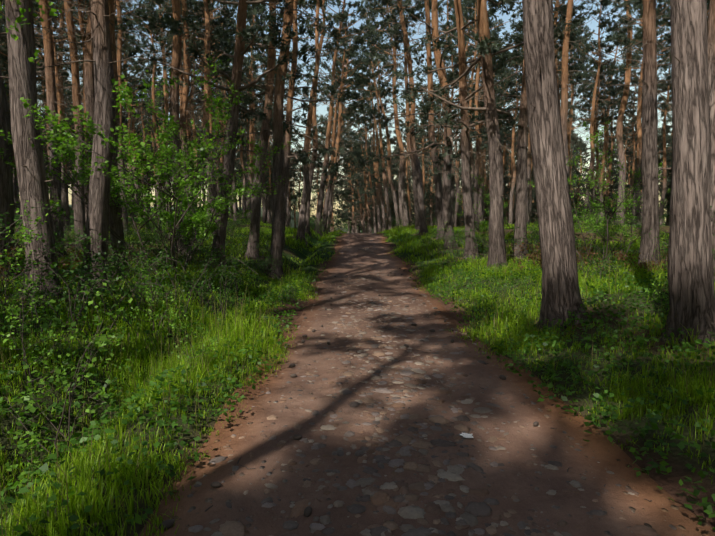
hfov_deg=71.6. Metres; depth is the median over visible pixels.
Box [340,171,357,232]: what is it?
pine
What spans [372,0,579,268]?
pine
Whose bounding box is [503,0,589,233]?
pine
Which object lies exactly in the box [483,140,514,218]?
pine
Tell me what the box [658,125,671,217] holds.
pine
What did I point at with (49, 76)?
pine
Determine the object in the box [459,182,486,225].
pine
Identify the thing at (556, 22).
pine
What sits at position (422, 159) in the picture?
pine
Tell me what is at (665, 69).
pine
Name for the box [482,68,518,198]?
pine
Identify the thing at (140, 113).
pine
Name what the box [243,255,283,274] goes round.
shrub
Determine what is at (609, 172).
pine
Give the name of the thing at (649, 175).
pine
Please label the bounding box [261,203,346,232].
field tree
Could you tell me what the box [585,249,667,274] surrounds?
shrub
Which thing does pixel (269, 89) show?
pine
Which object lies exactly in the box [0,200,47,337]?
shrub
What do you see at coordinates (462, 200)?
pine
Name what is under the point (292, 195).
pine
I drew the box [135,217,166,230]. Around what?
shrub
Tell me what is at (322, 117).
pine
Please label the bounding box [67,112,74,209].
pine
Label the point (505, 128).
pine
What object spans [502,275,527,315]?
whip
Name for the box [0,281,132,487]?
shrub
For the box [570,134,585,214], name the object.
pine
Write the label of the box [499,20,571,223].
pine
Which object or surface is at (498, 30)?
pine
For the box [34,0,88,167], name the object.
pine
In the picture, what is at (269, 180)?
pine
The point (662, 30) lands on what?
pine
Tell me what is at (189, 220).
hawthorn bush
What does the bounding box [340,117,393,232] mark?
pine
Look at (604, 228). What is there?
shrub
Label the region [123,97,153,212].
pine
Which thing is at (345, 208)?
pine
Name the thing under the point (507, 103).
pine
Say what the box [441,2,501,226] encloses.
pine
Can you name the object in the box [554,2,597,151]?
pine
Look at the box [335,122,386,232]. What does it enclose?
pine
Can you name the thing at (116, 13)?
pine
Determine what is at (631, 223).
shrub
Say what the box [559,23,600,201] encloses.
pine
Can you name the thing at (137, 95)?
pine
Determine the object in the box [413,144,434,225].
pine
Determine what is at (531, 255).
dead bracken
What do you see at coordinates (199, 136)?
pine
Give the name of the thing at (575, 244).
shrub
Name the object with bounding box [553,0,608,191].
pine
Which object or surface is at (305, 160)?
pine
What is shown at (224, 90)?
pine
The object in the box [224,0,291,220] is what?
pine
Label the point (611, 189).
pine
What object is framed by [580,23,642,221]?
pine
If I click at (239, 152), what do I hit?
pine
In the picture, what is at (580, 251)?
dead bracken
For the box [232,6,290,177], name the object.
pine
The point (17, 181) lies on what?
pine
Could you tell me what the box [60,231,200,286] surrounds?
shrub
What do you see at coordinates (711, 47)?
pine
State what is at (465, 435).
crumpled paper litter
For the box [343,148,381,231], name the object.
pine
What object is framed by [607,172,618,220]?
pine
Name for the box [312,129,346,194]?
pine
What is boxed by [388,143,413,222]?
pine
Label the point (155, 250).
shrub
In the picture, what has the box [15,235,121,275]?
shrub
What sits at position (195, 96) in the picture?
pine
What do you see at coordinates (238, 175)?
pine
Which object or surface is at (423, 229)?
pine
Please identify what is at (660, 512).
dirt path
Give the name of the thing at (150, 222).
shrub
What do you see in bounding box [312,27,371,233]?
pine
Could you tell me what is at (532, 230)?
shrub
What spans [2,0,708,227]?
sky
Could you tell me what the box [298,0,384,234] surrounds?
pine
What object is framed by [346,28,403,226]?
pine
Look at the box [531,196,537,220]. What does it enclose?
pine
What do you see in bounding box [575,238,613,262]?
shrub
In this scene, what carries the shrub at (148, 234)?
on the ground at (669, 483)
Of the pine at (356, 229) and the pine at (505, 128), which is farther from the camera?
the pine at (356, 229)
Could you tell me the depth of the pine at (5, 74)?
30.84 m
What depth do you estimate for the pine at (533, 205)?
63.89 m
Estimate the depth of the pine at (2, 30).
34.28 m
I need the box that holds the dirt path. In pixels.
[139,233,714,535]
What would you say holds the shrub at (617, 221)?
on the ground at (669, 483)
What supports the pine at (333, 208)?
on the ground at (669, 483)
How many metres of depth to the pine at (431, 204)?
65.50 m
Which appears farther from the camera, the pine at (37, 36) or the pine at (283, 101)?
the pine at (283, 101)
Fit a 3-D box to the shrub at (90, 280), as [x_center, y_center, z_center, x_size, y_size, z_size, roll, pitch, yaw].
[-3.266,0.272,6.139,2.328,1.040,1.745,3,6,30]
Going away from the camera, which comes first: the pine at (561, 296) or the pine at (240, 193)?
the pine at (561, 296)
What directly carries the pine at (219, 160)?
on the ground at (669, 483)
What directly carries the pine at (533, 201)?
on the ground at (669, 483)
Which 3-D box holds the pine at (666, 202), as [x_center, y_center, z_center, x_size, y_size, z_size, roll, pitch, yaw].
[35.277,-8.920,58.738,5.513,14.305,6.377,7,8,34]
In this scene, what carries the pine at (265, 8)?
on the ground at (669, 483)
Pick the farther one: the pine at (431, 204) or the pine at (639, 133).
the pine at (431, 204)
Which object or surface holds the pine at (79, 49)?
on the ground at (669, 483)
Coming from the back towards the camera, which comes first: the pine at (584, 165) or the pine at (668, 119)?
the pine at (584, 165)
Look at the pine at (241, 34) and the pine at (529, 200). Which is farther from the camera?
the pine at (529, 200)
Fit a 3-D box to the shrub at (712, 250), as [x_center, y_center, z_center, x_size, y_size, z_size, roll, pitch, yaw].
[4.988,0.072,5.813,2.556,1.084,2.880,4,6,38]
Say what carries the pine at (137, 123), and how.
on the ground at (669, 483)
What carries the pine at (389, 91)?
on the ground at (669, 483)
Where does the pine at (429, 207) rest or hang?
on the ground at (669, 483)
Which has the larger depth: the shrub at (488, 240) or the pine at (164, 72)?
the pine at (164, 72)
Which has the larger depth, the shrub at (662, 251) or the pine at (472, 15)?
the pine at (472, 15)
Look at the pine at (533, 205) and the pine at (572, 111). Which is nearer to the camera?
the pine at (572, 111)
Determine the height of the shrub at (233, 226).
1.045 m
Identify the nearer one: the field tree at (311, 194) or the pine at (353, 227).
the pine at (353, 227)
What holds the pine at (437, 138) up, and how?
on the ground at (669, 483)
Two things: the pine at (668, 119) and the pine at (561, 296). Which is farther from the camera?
the pine at (668, 119)
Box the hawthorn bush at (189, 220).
[0,53,294,280]
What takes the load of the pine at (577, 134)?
on the ground at (669, 483)
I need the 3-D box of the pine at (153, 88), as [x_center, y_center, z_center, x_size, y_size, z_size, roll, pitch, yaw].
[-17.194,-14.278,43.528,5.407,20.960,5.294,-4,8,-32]
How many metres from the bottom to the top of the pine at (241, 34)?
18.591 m
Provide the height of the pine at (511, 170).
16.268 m
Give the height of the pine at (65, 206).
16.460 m
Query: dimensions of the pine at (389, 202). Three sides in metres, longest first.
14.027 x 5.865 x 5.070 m
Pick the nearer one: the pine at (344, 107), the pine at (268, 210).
the pine at (344, 107)
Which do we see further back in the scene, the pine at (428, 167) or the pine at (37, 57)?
the pine at (428, 167)
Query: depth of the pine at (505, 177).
64.05 m
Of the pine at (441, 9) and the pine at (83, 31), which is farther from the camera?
the pine at (441, 9)
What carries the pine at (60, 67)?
on the ground at (669, 483)
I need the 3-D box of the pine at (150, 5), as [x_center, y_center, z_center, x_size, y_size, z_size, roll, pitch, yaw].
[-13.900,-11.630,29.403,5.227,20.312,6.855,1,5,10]
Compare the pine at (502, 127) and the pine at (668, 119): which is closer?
the pine at (502, 127)
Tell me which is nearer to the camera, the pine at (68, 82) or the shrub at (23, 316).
the shrub at (23, 316)
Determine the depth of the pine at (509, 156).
74.63 m
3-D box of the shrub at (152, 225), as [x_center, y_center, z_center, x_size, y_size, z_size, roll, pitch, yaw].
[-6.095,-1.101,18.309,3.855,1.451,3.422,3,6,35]
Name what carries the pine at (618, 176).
on the ground at (669, 483)
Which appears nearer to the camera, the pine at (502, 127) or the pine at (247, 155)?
the pine at (502, 127)
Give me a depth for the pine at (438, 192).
22.78 m
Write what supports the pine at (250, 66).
on the ground at (669, 483)
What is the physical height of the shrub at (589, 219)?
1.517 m
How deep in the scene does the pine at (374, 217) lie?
57.02 m
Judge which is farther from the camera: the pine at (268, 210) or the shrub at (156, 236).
the pine at (268, 210)
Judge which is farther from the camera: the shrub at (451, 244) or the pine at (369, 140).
the pine at (369, 140)
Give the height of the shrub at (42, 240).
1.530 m
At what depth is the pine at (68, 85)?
50.66 m
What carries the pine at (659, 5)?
on the ground at (669, 483)
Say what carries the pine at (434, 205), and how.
on the ground at (669, 483)
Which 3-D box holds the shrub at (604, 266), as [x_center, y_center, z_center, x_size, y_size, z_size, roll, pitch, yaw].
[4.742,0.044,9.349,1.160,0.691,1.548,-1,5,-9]
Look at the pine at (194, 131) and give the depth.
48.98 m
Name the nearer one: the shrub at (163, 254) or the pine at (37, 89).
the shrub at (163, 254)
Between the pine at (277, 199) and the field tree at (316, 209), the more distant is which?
the field tree at (316, 209)
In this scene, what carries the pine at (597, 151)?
on the ground at (669, 483)
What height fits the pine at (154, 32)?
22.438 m
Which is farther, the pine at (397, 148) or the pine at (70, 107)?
the pine at (397, 148)
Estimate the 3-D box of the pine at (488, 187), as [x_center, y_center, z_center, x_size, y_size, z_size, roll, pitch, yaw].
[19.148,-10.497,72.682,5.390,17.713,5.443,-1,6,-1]
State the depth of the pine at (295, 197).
62.56 m
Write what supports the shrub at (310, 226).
on the ground at (669, 483)
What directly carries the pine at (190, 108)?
on the ground at (669, 483)
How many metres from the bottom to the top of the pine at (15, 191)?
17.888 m
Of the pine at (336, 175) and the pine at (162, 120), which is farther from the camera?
the pine at (162, 120)
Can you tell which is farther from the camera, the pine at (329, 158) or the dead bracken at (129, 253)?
the pine at (329, 158)
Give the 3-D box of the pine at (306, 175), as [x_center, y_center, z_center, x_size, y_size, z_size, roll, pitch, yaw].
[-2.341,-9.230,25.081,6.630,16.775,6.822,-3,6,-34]
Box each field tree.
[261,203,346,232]
[292,182,316,209]
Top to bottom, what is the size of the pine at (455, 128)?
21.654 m
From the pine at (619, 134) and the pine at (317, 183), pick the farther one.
the pine at (317, 183)
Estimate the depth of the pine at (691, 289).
4.96 m
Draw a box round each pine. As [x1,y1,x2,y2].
[0,0,6,62]
[0,0,64,184]
[0,0,70,162]
[0,0,88,298]
[0,1,75,287]
[0,4,44,219]
[0,11,8,101]
[1,41,37,214]
[2,0,83,261]
[3,0,85,233]
[4,48,47,136]
[7,84,39,208]
[33,0,135,220]
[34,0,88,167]
[35,12,75,193]
[36,1,82,217]
[38,0,154,297]
[39,0,115,247]
[39,86,73,176]
[40,71,72,170]
[42,82,74,214]
[56,0,146,115]
[57,40,84,207]
[59,0,137,184]
[62,0,171,272]
[63,54,83,109]
[64,7,152,136]
[64,9,128,66]
[65,91,83,168]
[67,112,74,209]
[67,124,74,180]
[69,41,83,89]
[77,2,145,158]
[80,0,162,180]
[114,0,151,233]
[116,0,219,255]
[116,33,157,216]
[120,0,200,222]
[122,31,158,216]
[122,72,145,179]
[123,80,149,212]
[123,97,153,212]
[124,0,179,217]
[128,0,316,268]
[129,68,161,211]
[130,0,236,188]
[133,110,162,210]
[137,107,164,206]
[138,0,217,160]
[140,63,181,214]
[143,0,227,243]
[144,120,171,190]
[146,82,182,211]
[155,0,252,226]
[158,0,246,181]
[162,53,214,180]
[167,21,226,204]
[168,64,203,138]
[169,94,202,144]
[171,0,237,185]
[180,0,361,250]
[181,0,234,236]
[190,117,206,186]
[192,98,214,210]
[196,80,242,215]
[196,83,213,168]
[197,5,236,173]
[197,132,238,197]
[199,27,239,157]
[205,98,248,199]
[212,0,373,258]
[212,61,250,223]
[212,87,235,217]
[221,19,276,198]
[223,66,263,217]
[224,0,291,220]
[228,75,261,177]
[231,135,239,210]
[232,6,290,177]
[234,0,334,279]
[234,114,271,187]
[234,117,248,178]
[235,132,248,194]
[236,2,307,177]
[236,145,241,209]
[240,42,288,223]
[242,96,273,224]
[245,0,375,243]
[255,110,272,223]
[255,116,271,209]
[257,72,296,186]
[260,49,310,227]
[271,122,301,226]
[271,172,298,209]
[283,136,297,200]
[289,144,315,213]
[289,160,301,227]
[291,50,370,231]
[291,115,323,214]
[292,114,345,231]
[294,0,363,235]
[295,62,370,207]
[296,110,366,223]
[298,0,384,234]
[312,13,372,232]
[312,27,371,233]
[312,107,347,216]
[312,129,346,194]
[313,168,345,232]
[317,44,378,205]
[319,0,522,248]
[331,141,377,232]
[332,173,350,231]
[334,160,354,232]
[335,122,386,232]
[335,159,363,232]
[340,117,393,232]
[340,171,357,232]
[341,111,363,232]
[341,155,365,227]
[343,83,384,232]
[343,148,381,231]
[344,49,412,230]
[346,18,407,228]
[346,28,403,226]
[347,65,399,232]
[352,134,380,232]
[354,0,471,229]
[354,119,386,226]
[356,0,419,226]
[356,173,381,228]
[358,0,420,226]
[362,140,391,215]
[363,0,444,234]
[365,166,383,227]
[371,138,398,229]
[371,162,399,228]
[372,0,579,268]
[380,151,414,225]
[387,108,424,223]
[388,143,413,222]
[389,141,434,219]
[390,0,454,239]
[392,156,414,225]
[400,0,582,258]
[401,85,443,210]
[405,139,434,221]
[409,0,474,187]
[410,102,441,225]
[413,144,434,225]
[415,97,459,226]
[422,100,457,200]
[423,20,483,226]
[425,135,463,217]
[426,193,460,222]
[434,68,469,215]
[435,0,511,193]
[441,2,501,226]
[445,0,522,229]
[452,73,502,200]
[454,74,505,197]
[455,45,515,207]
[457,7,507,224]
[459,171,462,226]
[459,177,473,224]
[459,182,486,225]
[460,147,488,217]
[473,143,510,220]
[474,59,519,220]
[475,87,517,196]
[479,52,520,205]
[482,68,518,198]
[483,132,535,223]
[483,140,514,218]
[485,139,516,224]
[486,142,507,220]
[494,0,566,260]
[494,43,523,223]
[497,80,528,204]
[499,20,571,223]
[501,105,527,218]
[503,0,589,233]
[505,129,516,223]
[508,51,561,221]
[508,155,537,222]
[508,167,536,222]
[511,0,587,168]
[514,0,586,334]
[514,169,573,213]
[515,0,592,122]
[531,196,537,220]
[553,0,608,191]
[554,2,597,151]
[558,16,590,159]
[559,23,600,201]
[560,71,591,197]
[568,41,628,219]
[568,60,633,223]
[570,0,638,219]
[570,126,584,208]
[570,132,585,211]
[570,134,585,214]
[570,138,598,221]
[570,156,583,219]
[571,173,575,213]
[574,65,622,218]
[579,78,636,223]
[579,144,593,215]
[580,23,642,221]
[582,132,618,199]
[582,139,615,218]
[585,0,707,269]
[589,145,618,215]
[592,0,666,225]
[597,134,617,205]
[602,0,671,229]
[606,0,670,224]
[607,132,636,221]
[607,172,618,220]
[608,113,636,204]
[608,126,635,221]
[609,78,660,219]
[615,21,671,223]
[624,75,671,208]
[626,132,670,217]
[640,0,707,173]
[649,0,714,282]
[656,0,709,45]
[657,2,709,156]
[657,41,671,224]
[658,75,671,138]
[658,85,671,225]
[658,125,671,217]
[659,0,714,343]
[661,131,671,194]
[663,0,709,72]
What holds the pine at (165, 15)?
on the ground at (669, 483)
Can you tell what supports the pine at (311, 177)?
on the ground at (669, 483)
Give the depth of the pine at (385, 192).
45.48 m
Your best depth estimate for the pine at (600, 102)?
41.21 m
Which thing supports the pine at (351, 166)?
on the ground at (669, 483)
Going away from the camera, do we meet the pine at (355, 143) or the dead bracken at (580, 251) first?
the dead bracken at (580, 251)
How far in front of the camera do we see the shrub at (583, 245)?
16.96 m
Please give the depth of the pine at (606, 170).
73.08 m
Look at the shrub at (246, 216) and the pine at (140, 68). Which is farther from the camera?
the shrub at (246, 216)
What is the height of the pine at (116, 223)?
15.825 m
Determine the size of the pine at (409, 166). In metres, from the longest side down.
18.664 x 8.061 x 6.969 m
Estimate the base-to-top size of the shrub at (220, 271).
1.020 m
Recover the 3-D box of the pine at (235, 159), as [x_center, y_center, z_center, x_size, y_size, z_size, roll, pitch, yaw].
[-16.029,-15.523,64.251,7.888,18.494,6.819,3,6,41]
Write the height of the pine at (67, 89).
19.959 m
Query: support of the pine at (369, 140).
on the ground at (669, 483)
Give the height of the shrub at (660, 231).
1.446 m
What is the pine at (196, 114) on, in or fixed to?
on the ground at (669, 483)
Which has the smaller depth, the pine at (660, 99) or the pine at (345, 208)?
the pine at (660, 99)
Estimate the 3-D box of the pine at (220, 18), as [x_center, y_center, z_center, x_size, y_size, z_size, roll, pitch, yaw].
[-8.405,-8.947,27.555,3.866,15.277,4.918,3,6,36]
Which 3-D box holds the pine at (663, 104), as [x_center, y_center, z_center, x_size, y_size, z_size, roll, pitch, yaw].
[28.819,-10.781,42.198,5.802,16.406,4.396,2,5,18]
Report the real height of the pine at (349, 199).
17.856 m
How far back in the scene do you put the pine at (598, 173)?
74.02 m
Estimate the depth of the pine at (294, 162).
57.75 m
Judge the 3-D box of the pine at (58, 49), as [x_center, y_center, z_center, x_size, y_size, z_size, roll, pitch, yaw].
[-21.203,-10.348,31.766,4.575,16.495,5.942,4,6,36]
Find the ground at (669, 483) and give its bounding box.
[0,204,714,535]
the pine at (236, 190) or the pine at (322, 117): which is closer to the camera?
the pine at (322, 117)
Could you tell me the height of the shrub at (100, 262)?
1.154 m
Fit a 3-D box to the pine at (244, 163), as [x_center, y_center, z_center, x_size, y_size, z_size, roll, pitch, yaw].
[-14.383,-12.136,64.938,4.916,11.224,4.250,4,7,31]
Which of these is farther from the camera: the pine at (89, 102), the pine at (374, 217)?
the pine at (374, 217)
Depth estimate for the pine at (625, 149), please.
58.93 m
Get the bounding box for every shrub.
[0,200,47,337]
[0,201,120,302]
[0,241,82,278]
[0,249,169,332]
[9,243,255,325]
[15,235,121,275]
[20,226,83,251]
[55,227,146,259]
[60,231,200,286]
[67,226,142,246]
[108,226,167,255]
[108,234,250,266]
[109,223,189,251]
[113,254,249,314]
[123,219,151,233]
[129,212,166,232]
[131,219,249,256]
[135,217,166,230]
[144,247,185,262]
[177,243,244,274]
[208,228,271,256]
[226,220,246,236]
[231,211,261,221]
[239,243,298,263]
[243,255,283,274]
[289,217,324,229]
[305,217,350,238]
[389,218,410,228]
[409,229,464,256]
[435,226,538,260]
[505,221,627,253]
[521,233,627,263]
[527,220,538,232]
[572,208,614,231]
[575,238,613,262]
[576,238,599,256]
[577,254,642,279]
[601,216,633,228]
[617,218,641,231]
[626,244,665,262]
[629,220,668,250]
[638,229,714,274]
[660,236,714,268]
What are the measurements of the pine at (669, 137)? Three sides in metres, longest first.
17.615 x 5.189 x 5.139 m
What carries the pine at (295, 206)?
on the ground at (669, 483)
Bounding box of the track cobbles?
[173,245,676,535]
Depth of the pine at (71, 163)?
62.65 m
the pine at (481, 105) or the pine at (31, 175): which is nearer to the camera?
the pine at (31, 175)
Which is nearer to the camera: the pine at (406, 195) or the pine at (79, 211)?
the pine at (79, 211)
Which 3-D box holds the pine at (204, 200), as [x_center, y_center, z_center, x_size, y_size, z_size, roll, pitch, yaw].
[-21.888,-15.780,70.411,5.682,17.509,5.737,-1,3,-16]
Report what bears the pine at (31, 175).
on the ground at (669, 483)
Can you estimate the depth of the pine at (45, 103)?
43.27 m
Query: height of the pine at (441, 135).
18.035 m
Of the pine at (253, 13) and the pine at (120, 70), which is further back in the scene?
the pine at (253, 13)
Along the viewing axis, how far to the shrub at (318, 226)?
30.55 m
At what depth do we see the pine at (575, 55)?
37.11 m
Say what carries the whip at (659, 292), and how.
on the ground at (669, 483)
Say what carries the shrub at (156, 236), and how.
on the ground at (669, 483)
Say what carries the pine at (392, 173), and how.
on the ground at (669, 483)
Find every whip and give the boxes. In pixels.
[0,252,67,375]
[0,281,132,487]
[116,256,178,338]
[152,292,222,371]
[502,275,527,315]
[639,275,669,315]
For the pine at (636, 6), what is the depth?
29.91 m
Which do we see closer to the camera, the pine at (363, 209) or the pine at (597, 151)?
the pine at (597, 151)
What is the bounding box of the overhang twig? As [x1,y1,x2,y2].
[0,0,61,64]
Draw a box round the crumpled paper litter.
[460,433,473,437]
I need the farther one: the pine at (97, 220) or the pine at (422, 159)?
the pine at (422, 159)
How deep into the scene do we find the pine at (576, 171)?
73.58 m
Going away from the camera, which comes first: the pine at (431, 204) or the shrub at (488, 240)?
the shrub at (488, 240)
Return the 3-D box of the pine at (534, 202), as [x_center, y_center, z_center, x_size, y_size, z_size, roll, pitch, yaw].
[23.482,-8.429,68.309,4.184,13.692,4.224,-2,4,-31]
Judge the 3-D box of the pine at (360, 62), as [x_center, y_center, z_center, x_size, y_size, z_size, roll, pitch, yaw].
[-1.754,-10.416,37.789,4.712,16.771,4.812,6,5,-3]
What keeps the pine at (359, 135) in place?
on the ground at (669, 483)
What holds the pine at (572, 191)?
on the ground at (669, 483)
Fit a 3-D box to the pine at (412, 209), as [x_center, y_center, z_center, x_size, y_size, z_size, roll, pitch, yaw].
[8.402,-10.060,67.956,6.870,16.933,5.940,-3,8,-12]
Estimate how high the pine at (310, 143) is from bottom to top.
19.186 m
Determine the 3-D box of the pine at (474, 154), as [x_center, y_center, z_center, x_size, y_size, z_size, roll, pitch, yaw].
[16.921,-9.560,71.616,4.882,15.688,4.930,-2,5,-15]
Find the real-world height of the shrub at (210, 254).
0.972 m
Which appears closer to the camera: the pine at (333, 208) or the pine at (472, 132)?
the pine at (472, 132)
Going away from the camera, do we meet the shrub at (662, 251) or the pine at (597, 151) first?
the shrub at (662, 251)
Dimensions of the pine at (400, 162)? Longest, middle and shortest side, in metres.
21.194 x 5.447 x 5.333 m
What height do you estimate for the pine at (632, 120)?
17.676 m
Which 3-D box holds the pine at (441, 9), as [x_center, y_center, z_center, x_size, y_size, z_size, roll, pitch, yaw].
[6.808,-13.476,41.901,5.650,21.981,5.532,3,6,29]
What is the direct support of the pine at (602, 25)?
on the ground at (669, 483)
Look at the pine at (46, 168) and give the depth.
60.60 m
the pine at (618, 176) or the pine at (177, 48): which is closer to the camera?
the pine at (177, 48)
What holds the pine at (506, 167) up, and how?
on the ground at (669, 483)
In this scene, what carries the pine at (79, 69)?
on the ground at (669, 483)
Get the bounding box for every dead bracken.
[82,245,160,262]
[510,249,601,274]
[514,240,620,265]
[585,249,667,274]
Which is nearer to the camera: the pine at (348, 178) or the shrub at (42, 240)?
the shrub at (42, 240)
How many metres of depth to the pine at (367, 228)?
66.27 m
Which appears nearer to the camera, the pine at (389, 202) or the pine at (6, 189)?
the pine at (6, 189)
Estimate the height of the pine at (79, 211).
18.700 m
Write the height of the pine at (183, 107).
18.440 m
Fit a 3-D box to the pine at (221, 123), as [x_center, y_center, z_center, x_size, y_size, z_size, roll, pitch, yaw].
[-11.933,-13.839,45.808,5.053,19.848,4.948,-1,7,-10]
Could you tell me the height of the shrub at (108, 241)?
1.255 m
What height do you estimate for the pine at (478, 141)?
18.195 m
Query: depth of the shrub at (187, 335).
4.78 m
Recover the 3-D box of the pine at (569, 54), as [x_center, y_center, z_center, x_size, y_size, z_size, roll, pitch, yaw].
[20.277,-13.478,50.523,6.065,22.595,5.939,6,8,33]
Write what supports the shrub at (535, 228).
on the ground at (669, 483)
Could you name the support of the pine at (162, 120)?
on the ground at (669, 483)
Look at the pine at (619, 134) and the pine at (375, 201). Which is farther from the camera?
the pine at (375, 201)
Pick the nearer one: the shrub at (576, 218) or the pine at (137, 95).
the shrub at (576, 218)
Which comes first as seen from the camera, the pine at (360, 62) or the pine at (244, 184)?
the pine at (360, 62)
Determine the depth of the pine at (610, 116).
42.92 m
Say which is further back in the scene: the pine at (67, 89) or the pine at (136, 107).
the pine at (67, 89)
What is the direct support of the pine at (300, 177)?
on the ground at (669, 483)
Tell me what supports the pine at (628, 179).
on the ground at (669, 483)
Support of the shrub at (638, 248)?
on the ground at (669, 483)
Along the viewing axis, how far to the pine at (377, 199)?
53.03 m
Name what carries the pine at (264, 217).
on the ground at (669, 483)
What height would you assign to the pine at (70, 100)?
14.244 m
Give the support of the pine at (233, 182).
on the ground at (669, 483)
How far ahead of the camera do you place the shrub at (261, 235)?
17.97 m
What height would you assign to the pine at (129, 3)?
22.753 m
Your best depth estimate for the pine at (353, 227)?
72.05 m
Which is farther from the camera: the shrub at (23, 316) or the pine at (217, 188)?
the pine at (217, 188)
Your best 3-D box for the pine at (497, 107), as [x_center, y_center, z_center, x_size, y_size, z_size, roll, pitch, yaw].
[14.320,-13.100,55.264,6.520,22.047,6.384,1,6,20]
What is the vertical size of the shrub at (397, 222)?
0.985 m
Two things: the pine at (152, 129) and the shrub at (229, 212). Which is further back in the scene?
the pine at (152, 129)
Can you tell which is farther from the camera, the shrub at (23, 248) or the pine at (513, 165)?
the pine at (513, 165)
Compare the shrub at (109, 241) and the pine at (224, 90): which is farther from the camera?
the pine at (224, 90)
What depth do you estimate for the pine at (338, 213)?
86.81 m
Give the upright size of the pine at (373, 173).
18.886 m
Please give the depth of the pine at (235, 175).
58.15 m
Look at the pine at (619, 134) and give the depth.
32.24 m
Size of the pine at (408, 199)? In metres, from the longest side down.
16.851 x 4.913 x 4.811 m
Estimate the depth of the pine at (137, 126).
64.44 m
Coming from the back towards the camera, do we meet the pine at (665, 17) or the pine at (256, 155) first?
the pine at (256, 155)
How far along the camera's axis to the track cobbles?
3.25 m
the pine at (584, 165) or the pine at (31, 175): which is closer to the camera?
the pine at (31, 175)
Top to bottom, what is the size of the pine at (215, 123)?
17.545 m
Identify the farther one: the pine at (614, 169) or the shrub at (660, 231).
the pine at (614, 169)
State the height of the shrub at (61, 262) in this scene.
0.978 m
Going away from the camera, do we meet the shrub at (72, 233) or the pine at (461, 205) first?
the shrub at (72, 233)
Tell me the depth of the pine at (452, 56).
36.92 m
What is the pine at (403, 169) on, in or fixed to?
on the ground at (669, 483)
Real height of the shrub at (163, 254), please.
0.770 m
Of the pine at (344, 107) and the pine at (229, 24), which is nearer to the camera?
the pine at (229, 24)
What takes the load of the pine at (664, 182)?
on the ground at (669, 483)
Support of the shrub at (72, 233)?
on the ground at (669, 483)
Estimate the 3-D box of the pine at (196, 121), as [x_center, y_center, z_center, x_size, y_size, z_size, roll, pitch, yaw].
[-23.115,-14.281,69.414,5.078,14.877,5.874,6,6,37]
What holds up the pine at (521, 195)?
on the ground at (669, 483)
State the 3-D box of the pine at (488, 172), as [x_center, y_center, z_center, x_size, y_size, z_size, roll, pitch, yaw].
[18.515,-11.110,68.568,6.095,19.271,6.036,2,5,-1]
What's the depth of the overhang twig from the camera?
2.85 m
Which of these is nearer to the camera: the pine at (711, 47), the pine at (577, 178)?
the pine at (711, 47)
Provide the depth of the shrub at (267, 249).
16.73 m
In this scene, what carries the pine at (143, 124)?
on the ground at (669, 483)
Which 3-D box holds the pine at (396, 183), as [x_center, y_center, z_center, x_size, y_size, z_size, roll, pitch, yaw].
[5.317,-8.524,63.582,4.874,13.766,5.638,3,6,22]
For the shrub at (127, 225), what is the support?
on the ground at (669, 483)
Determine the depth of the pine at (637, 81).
46.05 m
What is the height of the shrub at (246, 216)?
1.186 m
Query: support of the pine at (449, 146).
on the ground at (669, 483)
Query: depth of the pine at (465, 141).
16.04 m
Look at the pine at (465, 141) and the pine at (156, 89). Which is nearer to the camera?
the pine at (465, 141)
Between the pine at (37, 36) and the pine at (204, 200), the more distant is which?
the pine at (204, 200)
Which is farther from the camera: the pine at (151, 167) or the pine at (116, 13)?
the pine at (151, 167)
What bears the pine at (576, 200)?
on the ground at (669, 483)
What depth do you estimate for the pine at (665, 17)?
26.97 m
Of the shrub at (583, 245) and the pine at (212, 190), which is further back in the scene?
the pine at (212, 190)

